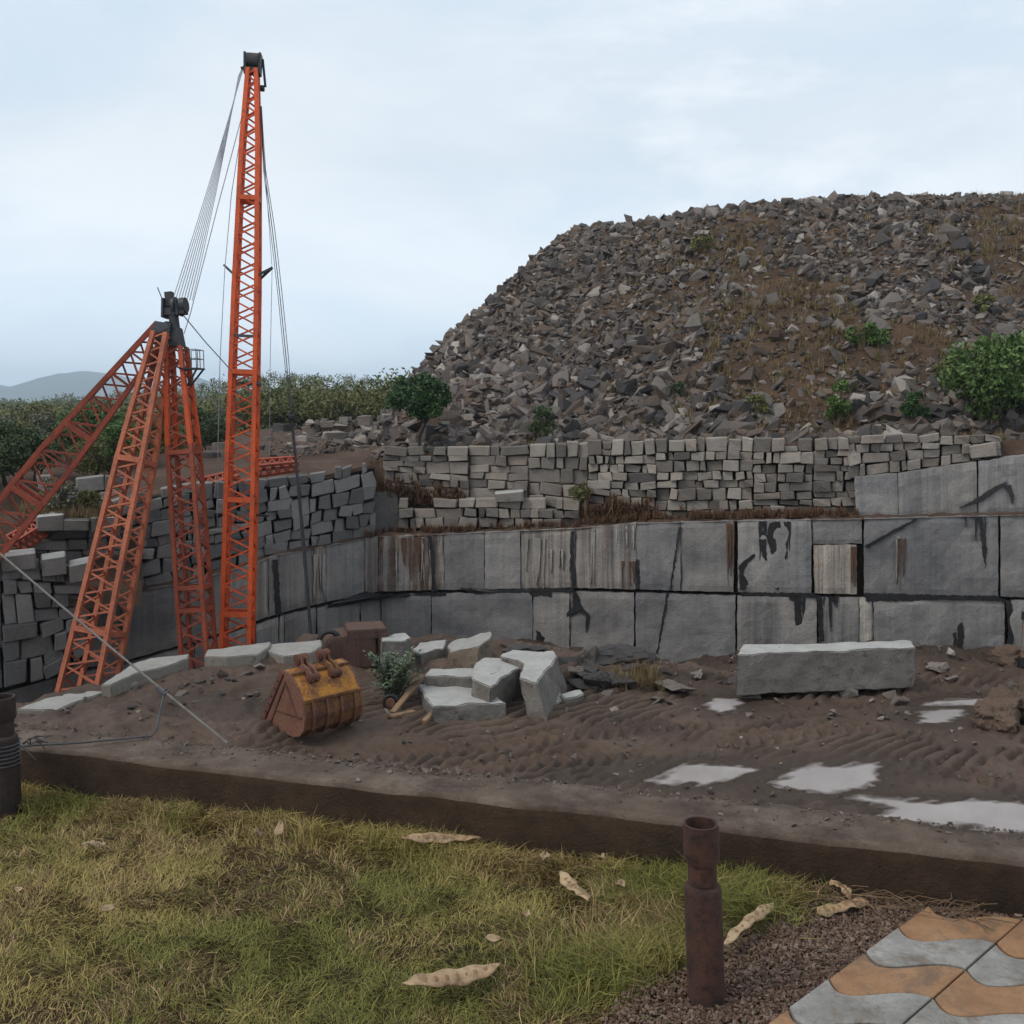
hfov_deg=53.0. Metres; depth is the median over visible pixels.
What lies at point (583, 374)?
boulder
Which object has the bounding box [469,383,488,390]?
boulder
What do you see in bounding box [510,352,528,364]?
boulder
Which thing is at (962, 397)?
boulder
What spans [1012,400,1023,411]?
boulder
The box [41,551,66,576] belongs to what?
stone block
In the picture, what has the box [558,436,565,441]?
boulder
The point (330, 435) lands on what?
waste block
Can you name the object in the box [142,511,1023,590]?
ledge ground
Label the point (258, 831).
dry leaf
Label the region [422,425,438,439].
waste block
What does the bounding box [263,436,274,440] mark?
waste block
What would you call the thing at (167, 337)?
derrick crane
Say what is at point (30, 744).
wire ends
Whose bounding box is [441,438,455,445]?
boulder
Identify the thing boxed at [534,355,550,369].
boulder
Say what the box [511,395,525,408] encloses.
boulder
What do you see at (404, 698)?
wooden plank
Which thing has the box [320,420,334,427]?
waste block
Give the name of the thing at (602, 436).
boulder
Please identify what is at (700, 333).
boulder
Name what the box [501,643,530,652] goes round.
boulder
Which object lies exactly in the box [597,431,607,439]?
boulder
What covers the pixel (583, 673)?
boulder
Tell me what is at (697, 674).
boulder
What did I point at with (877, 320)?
boulder
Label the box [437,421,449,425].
boulder
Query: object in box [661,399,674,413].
boulder
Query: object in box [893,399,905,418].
boulder
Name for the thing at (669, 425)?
boulder
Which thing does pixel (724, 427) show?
boulder
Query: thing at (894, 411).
boulder
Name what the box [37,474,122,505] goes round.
stone wall
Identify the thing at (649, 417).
boulder
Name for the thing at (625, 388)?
boulder
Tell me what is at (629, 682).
boulder
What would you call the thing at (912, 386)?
boulder
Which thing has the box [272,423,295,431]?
waste block
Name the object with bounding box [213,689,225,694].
stone chip
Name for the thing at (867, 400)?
boulder
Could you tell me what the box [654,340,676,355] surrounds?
boulder
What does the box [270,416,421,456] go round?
rock rubble
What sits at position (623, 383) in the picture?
boulder
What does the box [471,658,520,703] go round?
stone block
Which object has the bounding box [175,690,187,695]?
stone chip
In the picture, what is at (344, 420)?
waste block
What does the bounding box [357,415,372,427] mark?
waste block
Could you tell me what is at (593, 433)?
boulder
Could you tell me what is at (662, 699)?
boulder
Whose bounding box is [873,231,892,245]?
boulder
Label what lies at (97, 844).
seed pod
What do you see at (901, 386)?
boulder
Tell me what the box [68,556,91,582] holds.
stone block
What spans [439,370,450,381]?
boulder
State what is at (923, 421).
boulder
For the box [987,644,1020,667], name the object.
earth lump
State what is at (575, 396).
boulder
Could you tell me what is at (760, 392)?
boulder
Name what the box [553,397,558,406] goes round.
boulder
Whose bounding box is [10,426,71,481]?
scrub tree
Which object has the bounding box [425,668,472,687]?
stone block
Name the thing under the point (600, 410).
boulder
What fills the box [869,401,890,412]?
boulder
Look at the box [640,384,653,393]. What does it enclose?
boulder
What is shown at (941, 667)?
boulder
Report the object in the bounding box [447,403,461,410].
boulder
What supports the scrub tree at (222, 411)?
on the ground at (309, 463)
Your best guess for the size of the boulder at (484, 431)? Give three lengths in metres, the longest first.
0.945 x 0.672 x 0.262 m
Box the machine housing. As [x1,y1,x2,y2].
[316,621,388,670]
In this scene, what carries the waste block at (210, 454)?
on the ground at (309, 463)
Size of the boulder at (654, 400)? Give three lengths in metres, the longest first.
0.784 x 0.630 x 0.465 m
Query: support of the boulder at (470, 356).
on the rubble hill
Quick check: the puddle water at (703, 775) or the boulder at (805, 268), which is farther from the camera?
the boulder at (805, 268)
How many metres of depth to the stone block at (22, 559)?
22.77 m
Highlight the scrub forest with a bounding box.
[0,366,413,453]
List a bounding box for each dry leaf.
[14,887,22,891]
[101,904,115,911]
[253,828,263,835]
[274,820,283,836]
[485,934,500,941]
[524,908,529,917]
[539,851,549,860]
[597,853,604,860]
[615,879,624,887]
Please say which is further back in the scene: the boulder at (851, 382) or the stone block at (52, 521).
the boulder at (851, 382)
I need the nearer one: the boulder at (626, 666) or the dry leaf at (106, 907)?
the dry leaf at (106, 907)
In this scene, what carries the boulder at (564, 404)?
on the rubble hill
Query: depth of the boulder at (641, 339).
33.43 m
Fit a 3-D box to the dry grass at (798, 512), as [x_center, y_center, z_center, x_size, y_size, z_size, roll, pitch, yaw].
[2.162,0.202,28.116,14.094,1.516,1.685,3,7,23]
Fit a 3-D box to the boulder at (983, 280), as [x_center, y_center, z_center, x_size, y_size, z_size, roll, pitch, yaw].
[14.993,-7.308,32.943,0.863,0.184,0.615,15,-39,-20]
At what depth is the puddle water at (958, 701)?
20.80 m
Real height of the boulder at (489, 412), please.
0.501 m
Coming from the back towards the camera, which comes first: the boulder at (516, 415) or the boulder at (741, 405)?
the boulder at (516, 415)
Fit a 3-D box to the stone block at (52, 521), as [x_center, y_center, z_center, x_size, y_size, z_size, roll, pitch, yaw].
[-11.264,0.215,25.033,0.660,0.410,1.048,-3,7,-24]
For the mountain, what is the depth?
3732.37 m
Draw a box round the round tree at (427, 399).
[382,370,453,445]
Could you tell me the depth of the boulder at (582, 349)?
34.16 m
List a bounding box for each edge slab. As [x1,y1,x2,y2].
[17,682,137,715]
[101,654,189,697]
[204,642,270,667]
[267,640,321,663]
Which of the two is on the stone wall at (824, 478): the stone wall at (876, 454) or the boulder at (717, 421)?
the stone wall at (876, 454)
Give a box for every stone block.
[0,548,36,571]
[36,511,63,531]
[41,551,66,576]
[63,516,88,530]
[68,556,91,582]
[91,516,114,531]
[373,490,400,531]
[380,633,411,669]
[412,640,446,664]
[417,684,505,723]
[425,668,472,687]
[447,632,493,668]
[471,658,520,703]
[495,489,523,501]
[500,650,566,720]
[555,692,561,704]
[559,690,583,703]
[736,640,915,695]
[969,442,996,458]
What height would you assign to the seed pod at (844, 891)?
0.040 m
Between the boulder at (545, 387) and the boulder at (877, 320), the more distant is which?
the boulder at (545, 387)
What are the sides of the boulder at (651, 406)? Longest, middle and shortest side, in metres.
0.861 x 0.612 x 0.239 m
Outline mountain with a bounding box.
[0,371,238,402]
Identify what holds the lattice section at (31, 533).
on the stone wall at (77, 540)
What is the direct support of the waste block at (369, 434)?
on the rubble hill
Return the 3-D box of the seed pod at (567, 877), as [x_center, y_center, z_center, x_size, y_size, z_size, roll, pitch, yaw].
[0.204,1.214,3.322,0.046,0.025,0.200,-3,7,-24]
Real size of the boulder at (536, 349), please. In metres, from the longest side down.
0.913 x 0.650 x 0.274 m
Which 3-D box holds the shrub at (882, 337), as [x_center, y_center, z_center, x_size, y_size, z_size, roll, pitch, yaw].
[10.568,-5.202,30.689,1.298,1.033,1.008,0,6,0]
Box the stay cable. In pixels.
[0,553,227,743]
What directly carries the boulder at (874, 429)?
on the rubble hill
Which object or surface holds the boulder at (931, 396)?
on the rubble hill
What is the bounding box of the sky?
[0,0,1023,389]
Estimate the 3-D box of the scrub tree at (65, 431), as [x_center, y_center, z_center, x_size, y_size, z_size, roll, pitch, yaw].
[-14.529,-2.266,33.926,1.943,1.658,1.669,5,8,38]
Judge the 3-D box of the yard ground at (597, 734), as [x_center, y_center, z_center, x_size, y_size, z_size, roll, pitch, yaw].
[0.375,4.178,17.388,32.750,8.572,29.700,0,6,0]
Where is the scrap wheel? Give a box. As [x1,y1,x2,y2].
[382,693,398,708]
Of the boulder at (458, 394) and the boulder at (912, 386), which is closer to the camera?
the boulder at (912, 386)
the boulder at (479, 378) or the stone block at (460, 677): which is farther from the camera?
the boulder at (479, 378)
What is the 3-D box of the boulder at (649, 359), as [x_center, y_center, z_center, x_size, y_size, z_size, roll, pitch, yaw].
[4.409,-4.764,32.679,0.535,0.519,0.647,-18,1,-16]
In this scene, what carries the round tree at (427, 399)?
on the ground at (309, 463)
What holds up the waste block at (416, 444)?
on the ground at (309, 463)
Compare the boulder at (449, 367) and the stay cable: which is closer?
the stay cable
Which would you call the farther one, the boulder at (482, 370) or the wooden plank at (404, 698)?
the boulder at (482, 370)
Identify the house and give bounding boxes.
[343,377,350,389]
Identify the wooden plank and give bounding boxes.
[388,709,416,718]
[390,675,424,712]
[421,711,431,723]
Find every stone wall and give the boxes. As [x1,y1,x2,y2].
[0,558,88,692]
[28,521,120,560]
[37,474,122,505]
[111,478,249,585]
[257,462,376,557]
[383,441,588,509]
[397,497,579,529]
[587,436,857,516]
[847,433,1000,480]
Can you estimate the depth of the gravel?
2.91 m
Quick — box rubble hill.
[370,198,1023,445]
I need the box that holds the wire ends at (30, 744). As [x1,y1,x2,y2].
[0,735,51,768]
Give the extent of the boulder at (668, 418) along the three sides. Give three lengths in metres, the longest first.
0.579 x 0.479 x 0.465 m
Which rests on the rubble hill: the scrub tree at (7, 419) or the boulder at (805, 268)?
the boulder at (805, 268)
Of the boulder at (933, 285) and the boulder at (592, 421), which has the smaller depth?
the boulder at (592, 421)
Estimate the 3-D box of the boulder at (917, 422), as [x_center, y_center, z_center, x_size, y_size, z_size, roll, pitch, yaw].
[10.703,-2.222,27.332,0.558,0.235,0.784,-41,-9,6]
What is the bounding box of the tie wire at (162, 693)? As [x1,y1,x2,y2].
[22,686,169,746]
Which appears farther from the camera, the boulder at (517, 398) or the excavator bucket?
the boulder at (517, 398)
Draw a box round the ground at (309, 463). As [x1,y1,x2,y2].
[0,388,1023,518]
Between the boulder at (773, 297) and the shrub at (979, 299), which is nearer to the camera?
the shrub at (979, 299)
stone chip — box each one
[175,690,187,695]
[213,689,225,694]
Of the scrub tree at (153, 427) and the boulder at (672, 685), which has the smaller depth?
the boulder at (672, 685)
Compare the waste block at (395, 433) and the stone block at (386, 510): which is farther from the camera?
the waste block at (395, 433)
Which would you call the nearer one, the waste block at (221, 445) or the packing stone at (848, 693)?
the packing stone at (848, 693)
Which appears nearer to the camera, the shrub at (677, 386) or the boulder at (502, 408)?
the shrub at (677, 386)
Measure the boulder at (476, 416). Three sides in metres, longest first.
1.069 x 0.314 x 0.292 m
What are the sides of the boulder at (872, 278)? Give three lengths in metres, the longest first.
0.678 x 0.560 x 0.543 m
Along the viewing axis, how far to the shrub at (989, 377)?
26.46 m
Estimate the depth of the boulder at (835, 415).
28.16 m
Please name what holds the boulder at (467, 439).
on the rubble hill
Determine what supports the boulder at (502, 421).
on the rubble hill
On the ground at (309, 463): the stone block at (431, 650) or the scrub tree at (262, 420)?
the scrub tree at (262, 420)
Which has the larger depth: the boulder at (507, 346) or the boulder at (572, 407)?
the boulder at (507, 346)
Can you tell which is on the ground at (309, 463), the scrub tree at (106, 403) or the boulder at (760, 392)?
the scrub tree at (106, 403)
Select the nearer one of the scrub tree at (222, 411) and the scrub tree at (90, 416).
the scrub tree at (90, 416)
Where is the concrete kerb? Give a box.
[15,727,1023,920]
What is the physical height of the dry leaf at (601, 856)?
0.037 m
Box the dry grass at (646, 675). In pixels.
[606,653,665,692]
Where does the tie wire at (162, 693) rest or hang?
on the concrete kerb
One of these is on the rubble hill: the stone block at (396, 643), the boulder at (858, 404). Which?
the boulder at (858, 404)
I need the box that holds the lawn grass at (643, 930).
[0,780,851,1023]
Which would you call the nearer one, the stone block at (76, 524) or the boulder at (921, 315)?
the stone block at (76, 524)
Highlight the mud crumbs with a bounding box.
[15,723,1023,851]
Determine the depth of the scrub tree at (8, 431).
29.14 m
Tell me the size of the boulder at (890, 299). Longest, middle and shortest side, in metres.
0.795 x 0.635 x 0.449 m
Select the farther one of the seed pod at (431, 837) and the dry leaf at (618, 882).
the seed pod at (431, 837)
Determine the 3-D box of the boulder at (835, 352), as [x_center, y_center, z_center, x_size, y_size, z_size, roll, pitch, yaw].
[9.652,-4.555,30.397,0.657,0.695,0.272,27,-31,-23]
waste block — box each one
[203,451,220,457]
[212,442,224,448]
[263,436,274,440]
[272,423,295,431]
[295,435,315,442]
[296,445,309,452]
[308,428,328,432]
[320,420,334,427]
[322,431,348,439]
[339,417,351,424]
[344,438,352,445]
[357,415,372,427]
[367,426,382,436]
[382,413,394,419]
[389,429,400,437]
[409,442,424,447]
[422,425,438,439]
[457,431,471,436]
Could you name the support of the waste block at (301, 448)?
on the ground at (309, 463)
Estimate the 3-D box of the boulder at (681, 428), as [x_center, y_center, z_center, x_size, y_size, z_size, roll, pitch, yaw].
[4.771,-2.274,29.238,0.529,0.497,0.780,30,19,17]
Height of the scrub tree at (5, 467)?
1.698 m
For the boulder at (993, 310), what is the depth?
31.32 m
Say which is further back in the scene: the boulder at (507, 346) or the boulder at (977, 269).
the boulder at (507, 346)
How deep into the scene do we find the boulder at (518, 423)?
31.65 m
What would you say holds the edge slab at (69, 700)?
on the yard ground at (597, 734)
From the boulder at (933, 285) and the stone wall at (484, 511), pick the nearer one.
the stone wall at (484, 511)
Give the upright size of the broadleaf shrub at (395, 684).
1.329 m
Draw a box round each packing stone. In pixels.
[737,694,761,698]
[835,688,857,697]
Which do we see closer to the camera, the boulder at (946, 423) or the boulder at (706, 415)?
the boulder at (946, 423)
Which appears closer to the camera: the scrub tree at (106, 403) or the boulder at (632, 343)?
the boulder at (632, 343)
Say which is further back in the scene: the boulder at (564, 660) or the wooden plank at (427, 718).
the boulder at (564, 660)
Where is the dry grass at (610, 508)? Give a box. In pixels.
[376,473,685,523]
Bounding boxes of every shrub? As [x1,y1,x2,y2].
[27,489,50,508]
[43,475,78,510]
[75,489,101,516]
[364,646,427,700]
[526,404,557,436]
[567,482,592,511]
[670,381,692,396]
[689,234,716,253]
[745,393,769,418]
[822,378,853,422]
[844,321,889,350]
[898,390,932,418]
[930,359,952,386]
[935,329,1023,422]
[971,293,996,312]
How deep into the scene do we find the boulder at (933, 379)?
28.70 m
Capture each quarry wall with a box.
[0,515,1023,703]
[854,454,1023,515]
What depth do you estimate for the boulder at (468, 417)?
32.60 m
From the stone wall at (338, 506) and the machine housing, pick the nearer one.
the machine housing
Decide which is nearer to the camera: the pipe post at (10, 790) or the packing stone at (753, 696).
the pipe post at (10, 790)
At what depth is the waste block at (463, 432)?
31.88 m
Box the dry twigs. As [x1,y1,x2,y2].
[804,877,1019,931]
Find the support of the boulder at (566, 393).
on the rubble hill
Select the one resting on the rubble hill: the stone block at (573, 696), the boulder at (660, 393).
the boulder at (660, 393)
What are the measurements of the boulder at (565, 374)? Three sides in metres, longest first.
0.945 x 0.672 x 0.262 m
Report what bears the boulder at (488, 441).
on the rubble hill
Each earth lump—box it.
[970,697,1021,734]
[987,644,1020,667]
[987,684,1023,720]
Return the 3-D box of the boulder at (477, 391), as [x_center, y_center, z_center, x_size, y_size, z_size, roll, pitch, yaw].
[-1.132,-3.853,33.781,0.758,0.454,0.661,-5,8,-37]
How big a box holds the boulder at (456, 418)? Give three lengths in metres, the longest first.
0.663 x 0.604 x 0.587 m
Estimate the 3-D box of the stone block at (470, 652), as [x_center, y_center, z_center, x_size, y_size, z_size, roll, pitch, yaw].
[-0.959,3.222,23.568,1.071,0.786,1.073,0,6,0]
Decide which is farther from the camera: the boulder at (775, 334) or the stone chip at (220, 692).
the boulder at (775, 334)
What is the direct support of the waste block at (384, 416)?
on the rubble hill
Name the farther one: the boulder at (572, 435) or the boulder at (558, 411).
the boulder at (558, 411)
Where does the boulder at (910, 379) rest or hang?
on the rubble hill
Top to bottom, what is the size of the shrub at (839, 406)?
1.318 m
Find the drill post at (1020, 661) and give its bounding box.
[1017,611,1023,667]
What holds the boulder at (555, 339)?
on the rubble hill
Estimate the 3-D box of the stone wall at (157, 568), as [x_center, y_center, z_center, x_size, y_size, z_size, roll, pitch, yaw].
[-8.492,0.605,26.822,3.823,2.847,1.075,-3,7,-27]
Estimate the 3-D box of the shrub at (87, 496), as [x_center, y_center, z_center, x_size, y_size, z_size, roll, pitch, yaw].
[-10.524,-0.229,25.494,0.675,0.727,0.707,0,6,0]
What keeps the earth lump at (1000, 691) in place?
on the yard ground at (597, 734)
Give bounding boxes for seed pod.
[81,840,106,848]
[401,962,501,987]
[402,832,480,843]
[559,871,590,901]
[724,902,773,944]
[816,897,869,917]
[829,880,851,898]
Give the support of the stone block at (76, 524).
on the stone wall at (77, 540)
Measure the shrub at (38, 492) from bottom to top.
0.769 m
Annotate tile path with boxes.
[769,906,1023,1023]
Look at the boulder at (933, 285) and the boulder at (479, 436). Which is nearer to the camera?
the boulder at (479, 436)
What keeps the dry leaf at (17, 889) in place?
on the lawn grass at (643, 930)
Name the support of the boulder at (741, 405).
on the rubble hill
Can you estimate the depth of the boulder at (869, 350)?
30.46 m
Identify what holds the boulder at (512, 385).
on the rubble hill
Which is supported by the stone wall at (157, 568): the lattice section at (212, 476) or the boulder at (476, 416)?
the lattice section at (212, 476)
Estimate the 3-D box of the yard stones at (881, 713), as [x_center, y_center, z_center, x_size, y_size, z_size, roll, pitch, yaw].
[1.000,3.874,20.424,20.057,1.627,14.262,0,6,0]
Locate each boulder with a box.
[434,425,450,429]
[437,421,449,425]
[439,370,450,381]
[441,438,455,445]
[445,363,453,370]
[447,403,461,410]
[447,410,458,418]
[447,411,462,424]
[448,425,457,440]
[449,385,459,397]
[454,362,467,374]
[455,391,460,399]
[457,379,468,388]
[458,389,475,397]
[461,399,465,410]
[461,413,473,420]
[461,435,475,444]
[462,422,481,429]
[463,395,474,403]
[465,377,479,387]
[466,351,473,362]
[466,389,483,393]
[467,357,479,368]
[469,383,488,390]
[469,429,477,435]
[473,366,486,373]
[473,373,484,383]
[473,414,481,419]
[474,375,490,381]
[476,432,483,440]
[478,425,492,435]
[484,399,489,411]
[485,410,500,415]
[485,437,491,444]
[486,377,503,391]
[487,416,507,430]
[491,360,512,375]
[491,377,503,384]
[491,385,506,393]
[492,413,510,421]
[493,430,505,440]
[496,404,513,414]
[497,341,509,349]
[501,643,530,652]
[507,382,522,390]
[507,388,528,400]
[508,432,520,440]
[509,405,529,419]
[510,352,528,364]
[510,413,522,417]
[510,415,527,429]
[511,372,522,383]
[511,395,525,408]
[515,406,531,417]
[517,418,532,432]
[522,646,546,650]
[528,381,550,398]
[530,345,552,357]
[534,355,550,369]
[540,344,555,351]
[543,337,562,346]
[546,405,561,419]
[548,390,560,397]
[551,369,570,385]
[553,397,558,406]
[558,398,571,410]
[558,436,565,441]
[558,656,578,664]
[561,399,583,416]
[562,388,576,397]
[562,419,580,433]
[562,431,581,440]
[567,679,590,689]
[568,666,583,675]
[570,389,591,401]
[576,671,591,675]
[577,336,593,345]
[577,369,597,383]
[578,343,590,353]
[578,428,589,438]
[578,643,597,665]
[579,380,599,391]
[582,664,597,673]
[583,670,609,688]
[584,415,608,427]
[585,374,600,380]
[586,428,597,438]
[586,685,600,691]
[588,357,601,367]
[594,406,603,414]
[595,397,615,405]
[595,398,616,407]
[595,643,650,665]
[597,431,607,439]
[599,690,613,697]
[600,434,613,440]
[608,671,636,687]
[615,378,636,394]
[615,383,635,395]
[623,340,637,346]
[623,663,643,670]
[627,335,646,345]
[629,406,655,416]
[631,345,653,353]
[634,386,644,395]
[635,406,645,414]
[640,353,660,365]
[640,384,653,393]
[643,401,659,410]
[643,411,665,423]
[645,652,656,664]
[646,395,661,408]
[648,428,666,436]
[648,696,676,704]
[650,376,665,393]
[652,367,673,381]
[652,386,669,400]
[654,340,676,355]
[654,410,665,423]
[655,679,696,691]
[656,412,679,428]
[660,384,674,392]
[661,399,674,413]
[661,410,674,425]
[662,360,672,368]
[663,418,680,431]
[672,422,687,434]
[673,373,692,388]
[675,413,685,425]
[684,312,702,330]
[684,419,701,434]
[689,366,697,386]
[690,669,702,678]
[691,412,711,418]
[693,394,703,407]
[695,331,706,337]
[707,375,726,391]
[708,414,728,433]
[709,404,732,413]
[712,419,731,436]
[732,399,752,413]
[734,411,748,420]
[735,365,757,383]
[750,344,773,355]
[751,391,770,402]
[755,403,785,423]
[757,397,772,409]
[766,292,778,303]
[768,328,782,340]
[797,260,814,274]
[825,407,836,420]
[830,347,843,364]
[843,379,857,393]
[851,372,879,388]
[851,399,867,412]
[857,424,870,436]
[862,399,888,415]
[863,344,893,359]
[864,270,884,286]
[864,390,871,408]
[867,314,892,329]
[868,410,897,421]
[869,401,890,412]
[870,425,880,434]
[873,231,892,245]
[879,292,902,308]
[884,368,905,377]
[888,398,901,407]
[891,376,910,394]
[891,407,901,420]
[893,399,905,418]
[893,423,908,429]
[896,415,914,425]
[898,375,916,384]
[904,422,929,435]
[905,380,924,392]
[908,312,927,319]
[909,417,922,430]
[914,416,931,426]
[920,278,940,293]
[926,403,956,418]
[926,662,949,672]
[927,374,946,389]
[927,391,939,401]
[933,418,954,436]
[934,408,954,417]
[939,223,961,238]
[943,342,964,355]
[944,675,957,680]
[947,388,964,399]
[949,236,971,250]
[953,401,966,409]
[957,394,968,400]
[965,399,977,416]
[969,265,993,272]
[971,277,989,285]
[980,266,991,276]
[986,305,1006,315]
[994,323,1018,337]
[998,413,1014,430]
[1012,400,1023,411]
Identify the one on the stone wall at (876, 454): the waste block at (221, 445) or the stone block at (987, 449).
the stone block at (987, 449)
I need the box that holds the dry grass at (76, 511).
[15,409,1014,517]
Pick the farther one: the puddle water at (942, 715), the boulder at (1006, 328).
the boulder at (1006, 328)
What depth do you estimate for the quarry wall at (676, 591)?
26.54 m
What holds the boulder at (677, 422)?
on the rubble hill
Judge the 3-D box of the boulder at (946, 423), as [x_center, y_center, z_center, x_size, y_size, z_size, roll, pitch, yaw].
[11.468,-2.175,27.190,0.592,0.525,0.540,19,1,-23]
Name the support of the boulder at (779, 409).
on the rubble hill
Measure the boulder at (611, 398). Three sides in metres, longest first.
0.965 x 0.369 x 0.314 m
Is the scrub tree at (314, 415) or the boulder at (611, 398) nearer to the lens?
the boulder at (611, 398)
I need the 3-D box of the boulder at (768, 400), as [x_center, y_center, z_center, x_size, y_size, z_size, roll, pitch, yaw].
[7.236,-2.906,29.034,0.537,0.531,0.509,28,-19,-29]
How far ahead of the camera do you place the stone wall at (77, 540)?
25.16 m
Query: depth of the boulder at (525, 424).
31.32 m
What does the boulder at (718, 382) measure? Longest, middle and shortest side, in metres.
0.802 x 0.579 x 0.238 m
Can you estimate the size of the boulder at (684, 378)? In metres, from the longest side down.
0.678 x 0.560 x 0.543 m
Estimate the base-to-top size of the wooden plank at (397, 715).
0.062 m
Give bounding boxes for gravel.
[601,889,1023,1023]
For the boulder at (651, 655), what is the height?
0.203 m
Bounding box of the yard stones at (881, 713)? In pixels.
[15,635,1019,799]
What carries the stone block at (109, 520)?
on the stone wall at (77, 540)
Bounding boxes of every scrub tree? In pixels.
[0,414,19,423]
[0,421,46,486]
[0,438,18,479]
[1,419,43,436]
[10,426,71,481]
[13,401,68,434]
[24,411,87,455]
[30,402,133,455]
[42,420,89,462]
[64,438,113,475]
[90,403,153,454]
[93,419,151,468]
[95,398,148,437]
[132,414,172,455]
[133,404,187,453]
[178,405,225,449]
[180,406,225,449]
[207,406,239,435]
[225,395,267,430]
[263,389,297,426]
[274,399,312,428]
[303,395,329,426]
[317,395,351,420]
[342,392,371,419]
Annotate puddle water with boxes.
[643,762,760,788]
[702,697,746,712]
[766,761,885,796]
[842,794,1023,832]
[914,698,982,705]
[914,708,969,723]
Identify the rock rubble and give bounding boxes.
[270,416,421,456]
[351,190,1023,445]
[365,383,1023,462]
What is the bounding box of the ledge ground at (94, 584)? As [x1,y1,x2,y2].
[0,511,141,607]
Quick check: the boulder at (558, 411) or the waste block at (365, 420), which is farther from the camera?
the boulder at (558, 411)
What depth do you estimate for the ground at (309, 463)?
31.10 m
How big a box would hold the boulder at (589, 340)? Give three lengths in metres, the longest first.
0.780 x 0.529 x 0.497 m
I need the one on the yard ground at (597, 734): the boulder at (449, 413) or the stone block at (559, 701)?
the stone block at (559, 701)
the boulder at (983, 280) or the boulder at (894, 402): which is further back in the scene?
the boulder at (983, 280)
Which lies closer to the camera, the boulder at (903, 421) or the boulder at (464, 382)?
the boulder at (903, 421)
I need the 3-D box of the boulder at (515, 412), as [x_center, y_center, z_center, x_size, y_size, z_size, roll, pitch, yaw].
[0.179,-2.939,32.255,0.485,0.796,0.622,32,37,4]
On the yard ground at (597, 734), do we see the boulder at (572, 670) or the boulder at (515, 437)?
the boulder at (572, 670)
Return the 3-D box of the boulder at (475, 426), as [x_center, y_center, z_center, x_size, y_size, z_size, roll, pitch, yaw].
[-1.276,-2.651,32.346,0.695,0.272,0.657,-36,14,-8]
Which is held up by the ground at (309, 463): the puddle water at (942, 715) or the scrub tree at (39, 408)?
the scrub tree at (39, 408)
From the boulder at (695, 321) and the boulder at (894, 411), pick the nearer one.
the boulder at (894, 411)
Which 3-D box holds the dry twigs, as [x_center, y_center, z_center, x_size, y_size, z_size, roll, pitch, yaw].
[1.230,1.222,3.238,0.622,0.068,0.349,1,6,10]
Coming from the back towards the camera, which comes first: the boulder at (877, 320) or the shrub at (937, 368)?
the boulder at (877, 320)
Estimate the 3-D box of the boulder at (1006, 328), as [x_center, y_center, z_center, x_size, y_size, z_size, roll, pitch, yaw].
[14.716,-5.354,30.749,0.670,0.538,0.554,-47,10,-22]
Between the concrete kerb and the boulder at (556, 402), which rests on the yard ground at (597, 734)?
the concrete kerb
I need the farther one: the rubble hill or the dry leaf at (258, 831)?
the rubble hill
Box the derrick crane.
[0,51,311,691]
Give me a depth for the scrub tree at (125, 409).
45.44 m
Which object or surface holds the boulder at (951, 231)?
on the rubble hill
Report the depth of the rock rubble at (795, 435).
28.39 m
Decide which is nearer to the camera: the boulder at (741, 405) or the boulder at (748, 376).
the boulder at (741, 405)
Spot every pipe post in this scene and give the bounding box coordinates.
[0,693,22,819]
[683,816,724,1011]
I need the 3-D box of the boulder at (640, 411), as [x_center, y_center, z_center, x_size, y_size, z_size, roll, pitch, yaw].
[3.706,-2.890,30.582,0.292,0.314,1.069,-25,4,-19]
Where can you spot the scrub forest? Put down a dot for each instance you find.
(363, 402)
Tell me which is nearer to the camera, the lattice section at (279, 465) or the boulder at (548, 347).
the lattice section at (279, 465)
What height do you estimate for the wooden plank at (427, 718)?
0.125 m
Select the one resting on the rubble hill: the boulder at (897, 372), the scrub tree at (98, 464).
the boulder at (897, 372)
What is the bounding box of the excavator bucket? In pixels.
[261,648,362,736]
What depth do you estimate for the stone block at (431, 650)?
23.94 m
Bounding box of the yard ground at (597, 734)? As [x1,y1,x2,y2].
[14,633,1023,834]
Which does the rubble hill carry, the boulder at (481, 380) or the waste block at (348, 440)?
the boulder at (481, 380)
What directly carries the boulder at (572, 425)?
on the rubble hill
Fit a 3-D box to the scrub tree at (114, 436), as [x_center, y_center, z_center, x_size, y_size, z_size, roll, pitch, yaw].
[-11.901,-2.030,31.265,1.908,1.631,1.987,4,7,31]
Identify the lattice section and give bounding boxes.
[6,519,47,549]
[204,469,239,487]
[259,455,299,477]
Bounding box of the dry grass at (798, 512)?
[363,505,858,536]
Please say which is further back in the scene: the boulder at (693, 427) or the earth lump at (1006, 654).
the boulder at (693, 427)
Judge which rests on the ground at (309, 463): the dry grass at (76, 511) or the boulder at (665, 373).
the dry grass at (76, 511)
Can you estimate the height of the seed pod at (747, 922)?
0.042 m

